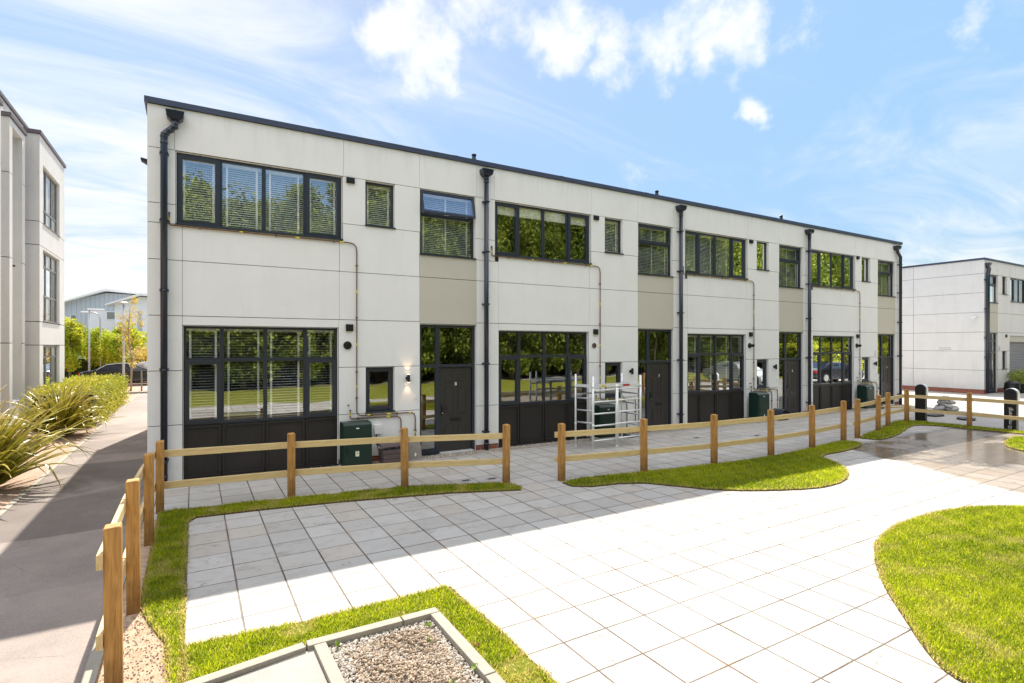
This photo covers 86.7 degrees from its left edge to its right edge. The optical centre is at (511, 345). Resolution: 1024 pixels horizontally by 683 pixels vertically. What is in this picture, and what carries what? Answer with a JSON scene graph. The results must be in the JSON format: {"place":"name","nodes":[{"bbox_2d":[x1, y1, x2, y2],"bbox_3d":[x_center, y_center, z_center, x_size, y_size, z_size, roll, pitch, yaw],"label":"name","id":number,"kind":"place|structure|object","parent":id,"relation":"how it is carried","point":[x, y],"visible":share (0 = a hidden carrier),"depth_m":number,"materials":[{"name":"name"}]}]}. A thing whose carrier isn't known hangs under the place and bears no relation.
{"place":"outdoors","nodes":[
{"label":"outdoors","id":0,"kind":"place"},
{"bbox_2d":[0,379,146,509],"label":"planting bed","id":1,"kind":"object","parent":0,"point":[10,490],"depth_m":11.96,"materials":[{"name":"brown soil"}]},
{"bbox_2d":[0,385,98,489],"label":"flax plant","id":2,"kind":"object","parent":1,"relation":"on","point":[13,456],"visible":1,"depth_m":9.46,"materials":[{"name":"green plant"}]},
{"bbox_2d":[0,379,130,440],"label":"flax plant","id":3,"kind":"object","parent":1,"relation":"on","point":[75,408],"visible":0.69,"depth_m":14.83,"materials":[{"name":"green plant"}]},
{"bbox_2d":[20,372,130,427],"bbox_3d":[-15.761,1.892,20.140,2.289,1.684,9.518,0,0,-30],"label":"clipped hedge","id":4,"kind":"object","parent":1,"relation":"on","point":[117,387],"visible":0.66,"depth_m":18.74,"materials":[{"name":"green plant"}]},
{"bbox_2d":[63,316,87,376],"bbox_3d":[-31.449,0.175,38.570,2.067,4.661,2.354,0,0,-30],"label":"hornbeam tree","id":5,"kind":"object","parent":1,"relation":"on","point":[73,340],"visible":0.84,"depth_m":38.49,"materials":[{"name":"green plant"}]},
{"bbox_2d":[64,375,108,382],"bbox_3d":[-21.266,2.036,24.587,5.275,1.517,2.324,0,0,-30],"label":"shrub row","id":6,"kind":"object","parent":1,"relation":"on","point":[66,378],"depth_m":25.28,"materials":[{"name":"green plant"}]},
{"bbox_2d":[79,327,115,366],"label":"hornbeam tree","id":7,"kind":"object","parent":1,"relation":"on","point":[94,334],"visible":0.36,"depth_m":40.41,"materials":[{"name":"green plant"}]},
{"bbox_2d":[96,331,130,363],"bbox_3d":[-29.383,0.712,40.079,2.139,3.589,2.060,0,0,2],"label":"hornbeam tree","id":8,"kind":"object","parent":1,"relation":"on","point":[112,355],"visible":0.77,"depth_m":39.57,"materials":[{"name":"green plant"}]},
{"bbox_2d":[119,301,127,376],"bbox_3d":[-23.160,-0.075,32.325,0.480,5.150,0.468,0,0,-30],"label":"street lamp","id":9,"kind":"object","parent":1,"relation":"on","point":[123,303],"visible":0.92,"depth_m":32.28,"materials":[{"name":"silver metal"}]},
{"bbox_2d":[114,295,146,390],"bbox_3d":[-20.581,-0.129,29.350,1.608,5.261,1.634,0,0,-30],"label":"young sparse tree","id":10,"kind":"object","parent":1,"relation":"on","point":[128,333],"visible":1,"depth_m":29.28,"materials":[{"name":"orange plant"}]},
{"bbox_2d":[0,393,147,682],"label":"path","id":11,"kind":"structure","parent":0,"point":[51,583],"depth_m":6.51,"materials":[{"name":"grey asphalt"}]},
{"bbox_2d":[64,288,146,336],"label":"distant building","id":12,"kind":"structure","parent":0,"point":[108,300],"depth_m":88.86,"materials":[{"name":"white metal"}]},
{"bbox_2d":[106,312,114,318],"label":"window","id":13,"kind":"structure","parent":12,"relation":"in","point":[109,315],"depth_m":90.01,"materials":[{"name":"grey glass"}]},
{"bbox_2d":[137,311,141,336],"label":"window","id":14,"kind":"structure","parent":12,"relation":"in","point":[139,318],"depth_m":85.91,"materials":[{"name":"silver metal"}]},
{"bbox_2d":[125,389,146,391],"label":"car park verge","id":15,"kind":"structure","parent":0,"point":[136,390],"depth_m":29.66,"materials":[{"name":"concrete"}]},
{"bbox_2d":[0,0,1023,300],"label":"sky","id":16,"kind":"structure","parent":0,"point":[895,120],"materials":[{"name":"blue"}]},
{"bbox_2d":[143,387,1023,430],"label":"street","id":17,"kind":"structure","parent":0,"point":[988,408],"depth_m":21.38,"materials":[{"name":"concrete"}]},
{"bbox_2d":[127,345,146,362],"bbox_3d":[-26.744,1.131,40.696,3.560,2.748,3.790,0,0,-30],"label":"copper shrub","id":18,"kind":"object","parent":17,"relation":"on","point":[144,355],"visible":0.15,"depth_m":39.70,"materials":[{"name":"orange plant"}]},
{"bbox_2d":[128,391,146,393],"bbox_3d":[-26.120,2.470,24.762,60.000,0.120,0.150,0,0,-30],"label":"kerb strip","id":19,"kind":"object","parent":17,"relation":"on","point":[137,392],"depth_m":28.45,"materials":[{"name":"concrete"}]},
{"bbox_2d":[915,384,927,420],"bbox_3d":[13.597,1.880,18.008,0.220,1.240,0.319,0,0,-36],"label":"bollard","id":20,"kind":"object","parent":17,"relation":"on","point":[921,389],"visible":0.92,"depth_m":17.93,"materials":[{"name":"black plastic"}]},
{"bbox_2d":[927,413,943,416],"bbox_3d":[15.139,2.480,19.431,0.780,0.060,0.520,0,0,-30],"label":"broken slab","id":21,"kind":"object","parent":17,"relation":"on","point":[934,415],"depth_m":19.24,"materials":[{"name":"grey stone"}]},
{"bbox_2d":[957,416,975,420],"bbox_3d":[15.475,2.480,18.465,0.520,0.060,0.780,0,0,37],"label":"broken slab","id":22,"kind":"object","parent":17,"relation":"on","point":[963,418],"depth_m":18.29,"materials":[{"name":"grey stone"}]},
{"bbox_2d":[1004,388,1019,429],"bbox_3d":[14.882,1.880,16.150,0.224,1.240,0.319,0,0,-30],"label":"bollard","id":23,"kind":"object","parent":17,"relation":"on","point":[1014,395],"visible":0.87,"depth_m":16.07,"materials":[{"name":"black plastic"}]},
{"bbox_2d":[1003,381,1020,391],"bbox_3d":[26.221,2.160,28.426,0.670,0.680,0.660,0,0,-30],"label":"plastic tub","id":24,"kind":"object","parent":17,"relation":"on","point":[1011,384],"visible":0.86,"depth_m":28.22,"materials":[{"name":"black plastic"}]},
{"bbox_2d":[1006,369,1023,392],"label":"potted shrub","id":25,"kind":"object","parent":17,"relation":"on","point":[1020,377],"visible":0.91,"depth_m":28.86,"materials":[{"name":"green plant"}]},
{"bbox_2d":[154,403,1023,682],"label":"paving","id":26,"kind":"structure","parent":0,"point":[631,583],"depth_m":6.53,"materials":[{"name":"grey stone"}]},
{"bbox_2d":[96,520,166,682],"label":"soil","id":27,"kind":"structure","parent":26,"relation":"on","point":[155,672],"depth_m":4.47,"materials":[{"name":"beige gravel"}]},
{"bbox_2d":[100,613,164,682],"bbox_3d":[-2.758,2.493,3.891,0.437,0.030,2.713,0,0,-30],"label":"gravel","id":28,"kind":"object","parent":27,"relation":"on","point":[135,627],"visible":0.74,"depth_m":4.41,"materials":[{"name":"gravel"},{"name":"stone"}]},
{"bbox_2d":[139,481,521,682],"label":"turf bed","id":29,"kind":"object","parent":26,"relation":"on","point":[156,633],"visible":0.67,"depth_m":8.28,"materials":[{"name":"green plant"}]},
{"bbox_2d":[96,424,509,682],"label":"timber fence","id":30,"kind":"object","parent":29,"relation":"on","point":[114,563],"visible":0.86,"depth_m":6.77,"materials":[{"name":"brown wood"}]},
{"bbox_2d":[338,420,371,465],"bbox_3d":[-3.234,2.045,11.244,0.640,0.950,0.410,0,0,-30],"label":"utility cabinet","id":31,"kind":"object","parent":26,"relation":"on","point":[359,454],"visible":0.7,"depth_m":11.11,"materials":[{"name":"green plastic"}]},
{"bbox_2d":[180,582,558,682],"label":"turf surface","id":32,"kind":"object","parent":26,"relation":"on","point":[520,663],"visible":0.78,"depth_m":4.42,"materials":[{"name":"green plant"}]},
{"bbox_2d":[591,403,614,440],"bbox_3d":[2.489,2.045,14.532,0.640,0.950,0.410,0,0,-30],"label":"utility cabinet","id":33,"kind":"object","parent":26,"relation":"on","point":[601,419],"visible":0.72,"depth_m":14.37,"materials":[{"name":"green plastic"}]},
{"bbox_2d":[749,392,768,422],"bbox_3d":[8.164,2.025,17.862,0.640,0.990,0.410,0,0,-30],"label":"utility cabinet","id":34,"kind":"object","parent":26,"relation":"on","point":[758,404],"visible":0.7,"depth_m":17.70,"materials":[{"name":"green plastic"}]},
{"bbox_2d":[772,408,789,419],"bbox_3d":[9.077,2.314,18.368,0.539,0.372,0.400,0,0,-30],"label":"folded sheeting","id":35,"kind":"object","parent":26,"relation":"on","point":[777,411],"visible":0.53,"depth_m":18.28,"materials":[{"name":"black plastic"}]},
{"bbox_2d":[857,385,875,410],"bbox_3d":[13.857,2.025,21.201,0.640,0.990,0.410,0,0,-30],"label":"utility cabinet","id":36,"kind":"object","parent":26,"relation":"on","point":[865,393],"visible":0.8,"depth_m":21.05,"materials":[{"name":"green plastic"}]},
{"bbox_2d":[933,404,945,409],"bbox_3d":[16.646,2.410,21.076,0.400,0.254,0.687,0,0,42],"label":"sand sack","id":37,"kind":"object","parent":26,"relation":"on","point":[938,407],"visible":0.9,"depth_m":20.89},
{"bbox_2d":[938,403,952,407],"bbox_3d":[16.788,2.297,21.003,0.399,0.246,0.721,0,0,8],"label":"sand sack","id":38,"kind":"object","parent":37,"relation":"on","point":[947,405],"visible":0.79,"depth_m":20.76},
{"bbox_2d":[937,400,955,404],"bbox_3d":[16.839,2.166,21.005,0.706,0.248,0.401,0,0,-13],"label":"sand sack","id":39,"kind":"object","parent":38,"relation":"on","point":[946,402],"visible":0.7,"depth_m":20.87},
{"bbox_2d":[860,419,1023,439],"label":"turf bed","id":40,"kind":"object","parent":26,"relation":"on","point":[940,426],"visible":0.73,"depth_m":15.91,"materials":[{"name":"green plant"}]},
{"bbox_2d":[853,389,1023,437],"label":"timber fence","id":41,"kind":"object","parent":40,"relation":"on","point":[906,409],"visible":0.86,"depth_m":16.61,"materials":[{"name":"brown wood"}]},
{"bbox_2d":[945,405,958,410],"bbox_3d":[16.969,2.413,20.944,0.704,0.238,0.411,0,0,-19],"label":"sand sack","id":42,"kind":"object","parent":26,"relation":"on","point":[955,408],"visible":0.75,"depth_m":20.77,"materials":[{"name":"grey fabric"}]},
{"bbox_2d":[574,373,641,449],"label":"scaffold tower","id":43,"kind":"structure","parent":0,"point":[616,400],"depth_m":13.45,"materials":[{"name":"metal"}]},
{"bbox_2d":[562,440,862,490],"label":"lawn grass","id":44,"kind":"structure","parent":0,"point":[803,455],"depth_m":10.43,"materials":[{"name":"green plant"}]},
{"bbox_2d":[555,400,846,481],"bbox_3d":[4.868,1.997,11.960,8.960,1.126,0.544,0,0,-28],"label":"timber fence","id":45,"kind":"object","parent":44,"relation":"on","point":[643,429],"visible":0.86,"depth_m":11.31,"materials":[{"name":"brown wood"}]},
{"bbox_2d":[871,504,1023,682],"bbox_3d":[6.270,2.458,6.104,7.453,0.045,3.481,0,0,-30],"label":"lawn grass","id":46,"kind":"structure","parent":0,"point":[983,528],"depth_m":5.69,"materials":[{"name":"green plant"}]},
{"bbox_2d":[902,257,1023,393],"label":"building","id":47,"kind":"structure","parent":0,"point":[963,326],"depth_m":29.44,"materials":[{"name":"grey"}]},
{"bbox_2d":[990,333,995,391],"bbox_3d":[25.236,0.875,28.642,1.420,3.130,0.070,0,0,-30],"label":"door set","id":48,"kind":"structure","parent":47,"relation":"in","point":[994,334],"depth_m":28.92,"materials":[{"name":"grey"}]},
{"bbox_2d":[990,275,998,303],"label":"window","id":49,"kind":"structure","parent":47,"relation":"in","point":[992,286],"depth_m":28.84,"materials":[{"name":"grey"}]},
{"bbox_2d":[1001,351,1004,369],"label":"window","id":50,"kind":"structure","parent":47,"relation":"in","point":[1003,368],"depth_m":29.56,"materials":[{"name":"grey"}]},
{"bbox_2d":[1001,277,1007,294],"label":"window","id":51,"kind":"structure","parent":47,"relation":"in","point":[1002,277],"depth_m":29.56,"materials":[{"name":"grey"}]},
{"bbox_2d":[1010,278,1023,302],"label":"window","id":52,"kind":"structure","parent":47,"relation":"in","point":[1011,279],"depth_m":30.39,"materials":[{"name":"grey"}]},
{"bbox_2d":[1003,435,1023,449],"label":"lawn grass","id":53,"kind":"structure","parent":0,"point":[1014,441],"depth_m":13.79,"materials":[{"name":"green plant"}]},
{"label":"ground","id":54,"kind":"structure","parent":0,"visible":0},
{"bbox_2d":[0,90,65,425],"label":"building","id":55,"kind":"structure","parent":54,"relation":"on","point":[32,165],"depth_m":19.18,"materials":[{"name":"grey"}]},
{"bbox_2d":[43,346,56,389],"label":"window","id":56,"kind":"structure","parent":55,"relation":"in","point":[49,352],"depth_m":21.17,"materials":[{"name":"grey"}]},
{"bbox_2d":[43,252,58,323],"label":"window","id":57,"kind":"structure","parent":55,"relation":"in","point":[49,263],"depth_m":21.17,"materials":[{"name":"grey"}]},
{"bbox_2d":[42,169,60,237],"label":"window","id":58,"kind":"structure","parent":55,"relation":"in","point":[49,186],"depth_m":21.17,"materials":[{"name":"grey"}]},
{"bbox_2d":[0,393,139,516],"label":"path edging","id":59,"kind":"object","parent":54,"relation":"on","point":[20,495],"visible":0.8,"depth_m":10.59,"materials":[{"name":"concrete"}]},
{"bbox_2d":[76,328,103,356],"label":"distant tree","id":60,"kind":"object","parent":54,"relation":"on","point":[86,330],"visible":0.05,"depth_m":60.64,"materials":[{"name":"green plant"}]},
{"bbox_2d":[81,311,100,367],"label":"street lamp","id":61,"kind":"object","parent":54,"relation":"on","point":[99,331],"visible":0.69,"depth_m":40.21,"materials":[{"name":"silver metal"}]},
{"bbox_2d":[87,309,104,370],"bbox_3d":[-29.146,-0.045,37.972,0.950,5.090,0.240,0,0,-30],"label":"street lamp","id":62,"kind":"object","parent":54,"relation":"on","point":[89,336],"visible":0.92,"depth_m":37.74,"materials":[{"name":"silver metal"}]},
{"bbox_2d":[64,353,145,378],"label":"hedge","id":63,"kind":"object","parent":54,"relation":"on","point":[84,365],"visible":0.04,"depth_m":40.93,"materials":[{"name":"green plant"}]},
{"bbox_2d":[80,495,143,682],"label":"fence edging","id":64,"kind":"object","parent":54,"relation":"on","point":[92,668],"depth_m":4.21,"materials":[{"name":"concrete"}]},
{"bbox_2d":[78,362,146,381],"bbox_3d":[-24.623,1.780,34.735,4.745,1.440,1.842,0,0,-28],"label":"parked car","id":65,"kind":"object","parent":54,"relation":"on","point":[112,368],"visible":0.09,"depth_m":33.90,"materials":[{"name":"black paint"}]},
{"bbox_2d":[111,322,146,355],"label":"distant tree","id":66,"kind":"object","parent":54,"relation":"on","point":[133,344],"visible":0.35,"depth_m":60.85,"materials":[{"name":"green plant"}]},
{"bbox_2d":[184,607,505,682],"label":"planter kerb","id":67,"kind":"structure","parent":54,"relation":"on","point":[470,654],"depth_m":4.33,"materials":[{"name":"concrete"}]},
{"bbox_2d":[222,649,326,682],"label":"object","id":68,"kind":"structure","parent":67,"relation":"in","point":[304,667],"depth_m":4.09,"materials":[{"name":"concrete"}]},
{"bbox_2d":[328,620,483,682],"bbox_3d":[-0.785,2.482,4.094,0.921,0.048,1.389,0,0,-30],"label":"gravel","id":69,"kind":"structure","parent":67,"relation":"in","point":[342,661],"depth_m":4.32,"materials":[{"name":"beige gravel"}]},
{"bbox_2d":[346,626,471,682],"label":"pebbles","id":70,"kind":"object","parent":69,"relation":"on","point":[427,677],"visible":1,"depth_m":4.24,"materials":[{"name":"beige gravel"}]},
{"bbox_2d":[471,662,477,671],"bbox_3d":[-0.279,2.450,4.116,0.066,0.081,0.067,0,0,-30],"label":"weed","id":71,"kind":"object","parent":69,"relation":"on","point":[473,667],"visible":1,"depth_m":4.12,"materials":[{"name":"green plant"}]},
{"bbox_2d":[141,95,902,482],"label":"terraced building","id":72,"kind":"structure","parent":54,"relation":"on","point":[305,283],"depth_m":13.33,"materials":[{"name":"painted render"},{"name":"glass"},{"name":"metal"}]},
{"bbox_2d":[175,153,342,240],"bbox_3d":[-4.886,-2.881,10.701,2.990,1.346,0.275,0,0,-30],"label":"window","id":73,"kind":"structure","parent":72,"relation":"in","point":[217,164],"depth_m":10.69,"materials":[{"name":"grey"}]},
{"bbox_2d":[183,326,336,425],"bbox_3d":[-4.900,0.551,10.751,2.782,1.858,0.175,0,0,-30],"label":"window","id":74,"kind":"structure","parent":72,"relation":"in","point":[219,364],"depth_m":10.69,"materials":[{"name":"grey"}]},
{"bbox_2d":[374,424,380,447],"bbox_3d":[-2.908,2.061,11.686,0.170,0.721,0.097,0,0,-30],"label":"junction box","id":75,"kind":"object","parent":72,"relation":"attached to","point":[377,428],"visible":0.9,"depth_m":11.67,"materials":[{"name":"white plastic"}]},
{"bbox_2d":[365,367,394,412],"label":"window","id":76,"kind":"structure","parent":72,"relation":"in","point":[389,408],"depth_m":11.84,"materials":[{"name":"grey"}]},
{"bbox_2d":[365,182,395,228],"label":"window","id":77,"kind":"structure","parent":72,"relation":"in","point":[373,185],"depth_m":11.95,"materials":[{"name":"grey"}]},
{"bbox_2d":[419,190,475,259],"bbox_3d":[-1.515,-2.804,12.652,1.410,1.499,0.322,0,0,-30],"label":"window","id":78,"kind":"structure","parent":72,"relation":"in","point":[448,216],"depth_m":12.73,"materials":[{"name":"grey"}]},
{"bbox_2d":[420,324,476,456],"bbox_3d":[-1.492,1.013,12.623,1.440,3.014,0.205,0,0,-30],"label":"door set","id":79,"kind":"structure","parent":72,"relation":"in","point":[454,388],"depth_m":12.73,"materials":[{"name":"grey"}]},
{"bbox_2d":[499,331,586,405],"bbox_3d":[0.821,0.551,14.061,2.782,1.858,0.095,0,0,-30],"label":"window","id":80,"kind":"structure","parent":72,"relation":"in","point":[568,357],"depth_m":14.05,"materials":[{"name":"grey"}]},
{"bbox_2d":[495,201,591,264],"bbox_3d":[0.825,-2.881,14.028,2.990,1.346,0.235,0,0,-30],"label":"window","id":81,"kind":"structure","parent":72,"relation":"in","point":[507,209],"depth_m":14.03,"materials":[{"name":"grey"}]},
{"bbox_2d":[605,218,623,254],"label":"window","id":82,"kind":"structure","parent":72,"relation":"in","point":[613,222],"depth_m":15.33,"materials":[{"name":"grey"}]},
{"bbox_2d":[605,362,623,397],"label":"window","id":83,"kind":"structure","parent":72,"relation":"in","point":[609,395],"depth_m":15.19,"materials":[{"name":"grey"}]},
{"bbox_2d":[638,329,671,431],"bbox_3d":[4.209,1.013,15.967,1.440,3.014,0.205,0,0,-30],"label":"door set","id":84,"kind":"structure","parent":72,"relation":"in","point":[658,373],"depth_m":16.12,"materials":[{"name":"grey wood"}]},
{"bbox_2d":[638,223,673,277],"bbox_3d":[4.174,-2.804,16.017,1.410,1.499,0.275,0,0,-30],"label":"window","id":85,"kind":"structure","parent":72,"relation":"in","point":[651,243],"depth_m":16.13,"materials":[{"name":"grey"}]},
{"bbox_2d":[687,334,743,393],"bbox_3d":[6.502,0.551,17.440,2.782,1.858,0.175,0,0,-30],"label":"window","id":86,"kind":"structure","parent":72,"relation":"in","point":[727,382],"depth_m":17.48,"materials":[{"name":"grey"}]},
{"bbox_2d":[685,231,748,279],"bbox_3d":[6.516,-2.881,17.390,2.990,1.346,0.275,0,0,-30],"label":"window","id":87,"kind":"structure","parent":72,"relation":"in","point":[730,251],"depth_m":17.54,"materials":[{"name":"grey"}]},
{"bbox_2d":[756,359,769,388],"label":"window","id":88,"kind":"structure","parent":72,"relation":"in","point":[761,364],"depth_m":18.58,"materials":[{"name":"grey"}]},
{"bbox_2d":[757,242,769,270],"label":"window","id":89,"kind":"structure","parent":72,"relation":"in","point":[761,247],"depth_m":18.61,"materials":[{"name":"grey"}]},
{"bbox_2d":[779,332,800,414],"bbox_3d":[9.891,1.003,19.356,1.418,2.994,0.110,0,0,-30],"label":"door set","id":90,"kind":"structure","parent":72,"relation":"in","point":[791,367],"depth_m":19.44,"materials":[{"name":"grey wood"}]},
{"bbox_2d":[779,245,803,288],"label":"window","id":91,"kind":"structure","parent":72,"relation":"in","point":[787,248],"depth_m":19.50,"materials":[{"name":"grey"}]},
{"bbox_2d":[813,336,851,385],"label":"window","id":92,"kind":"structure","parent":72,"relation":"in","point":[837,359],"depth_m":20.83,"materials":[{"name":"grey"}]},
{"bbox_2d":[811,250,855,289],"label":"window","id":93,"kind":"structure","parent":72,"relation":"in","point":[831,270],"depth_m":20.72,"materials":[{"name":"grey"}]},
{"bbox_2d":[861,258,870,282],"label":"window","id":94,"kind":"structure","parent":72,"relation":"in","point":[864,260],"depth_m":21.96,"materials":[{"name":"grey"}]},
{"bbox_2d":[862,357,870,381],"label":"window","id":95,"kind":"structure","parent":72,"relation":"in","point":[864,359],"depth_m":21.96,"materials":[{"name":"grey"}]},
{"bbox_2d":[878,260,893,296],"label":"window","id":96,"kind":"structure","parent":72,"relation":"in","point":[890,264],"depth_m":22.92,"materials":[{"name":"grey"}]},
{"bbox_2d":[878,334,894,405],"bbox_3d":[15.612,1.013,22.657,1.440,3.014,0.205,0,0,-30],"label":"door set","id":97,"kind":"structure","parent":72,"relation":"in","point":[886,363],"depth_m":22.77,"materials":[{"name":"grey"}]},
{"bbox_2d":[169,403,914,488],"bbox_3d":[5.599,2.513,16.513,27.630,0.034,0.380,0,0,-30],"label":"gravel strip","id":98,"kind":"object","parent":54,"relation":"on","point":[666,431],"visible":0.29,"depth_m":15.62,"materials":[{"name":"grey gravel"}]},
{"bbox_2d":[408,442,421,459],"bbox_3d":[-2.160,2.298,11.906,0.340,0.410,0.102,0,0,-27],"label":"board","id":99,"kind":"object","parent":98,"relation":"on","point":[414,451],"visible":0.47,"depth_m":11.89,"materials":[{"name":"white plastic"}]},
{"bbox_2d":[311,438,589,467],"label":"gravel","id":100,"kind":"structure","parent":98,"relation":"on","point":[501,449],"depth_m":12.81,"materials":[{"name":"grey gravel"}]},
{"bbox_2d":[376,442,408,462],"bbox_3d":[-2.546,2.265,11.568,0.610,0.430,0.367,0,0,-34],"label":"planter box","id":101,"kind":"object","parent":100,"relation":"on","point":[389,452],"visible":0.66,"depth_m":11.45,"materials":[{"name":"brown wood"}]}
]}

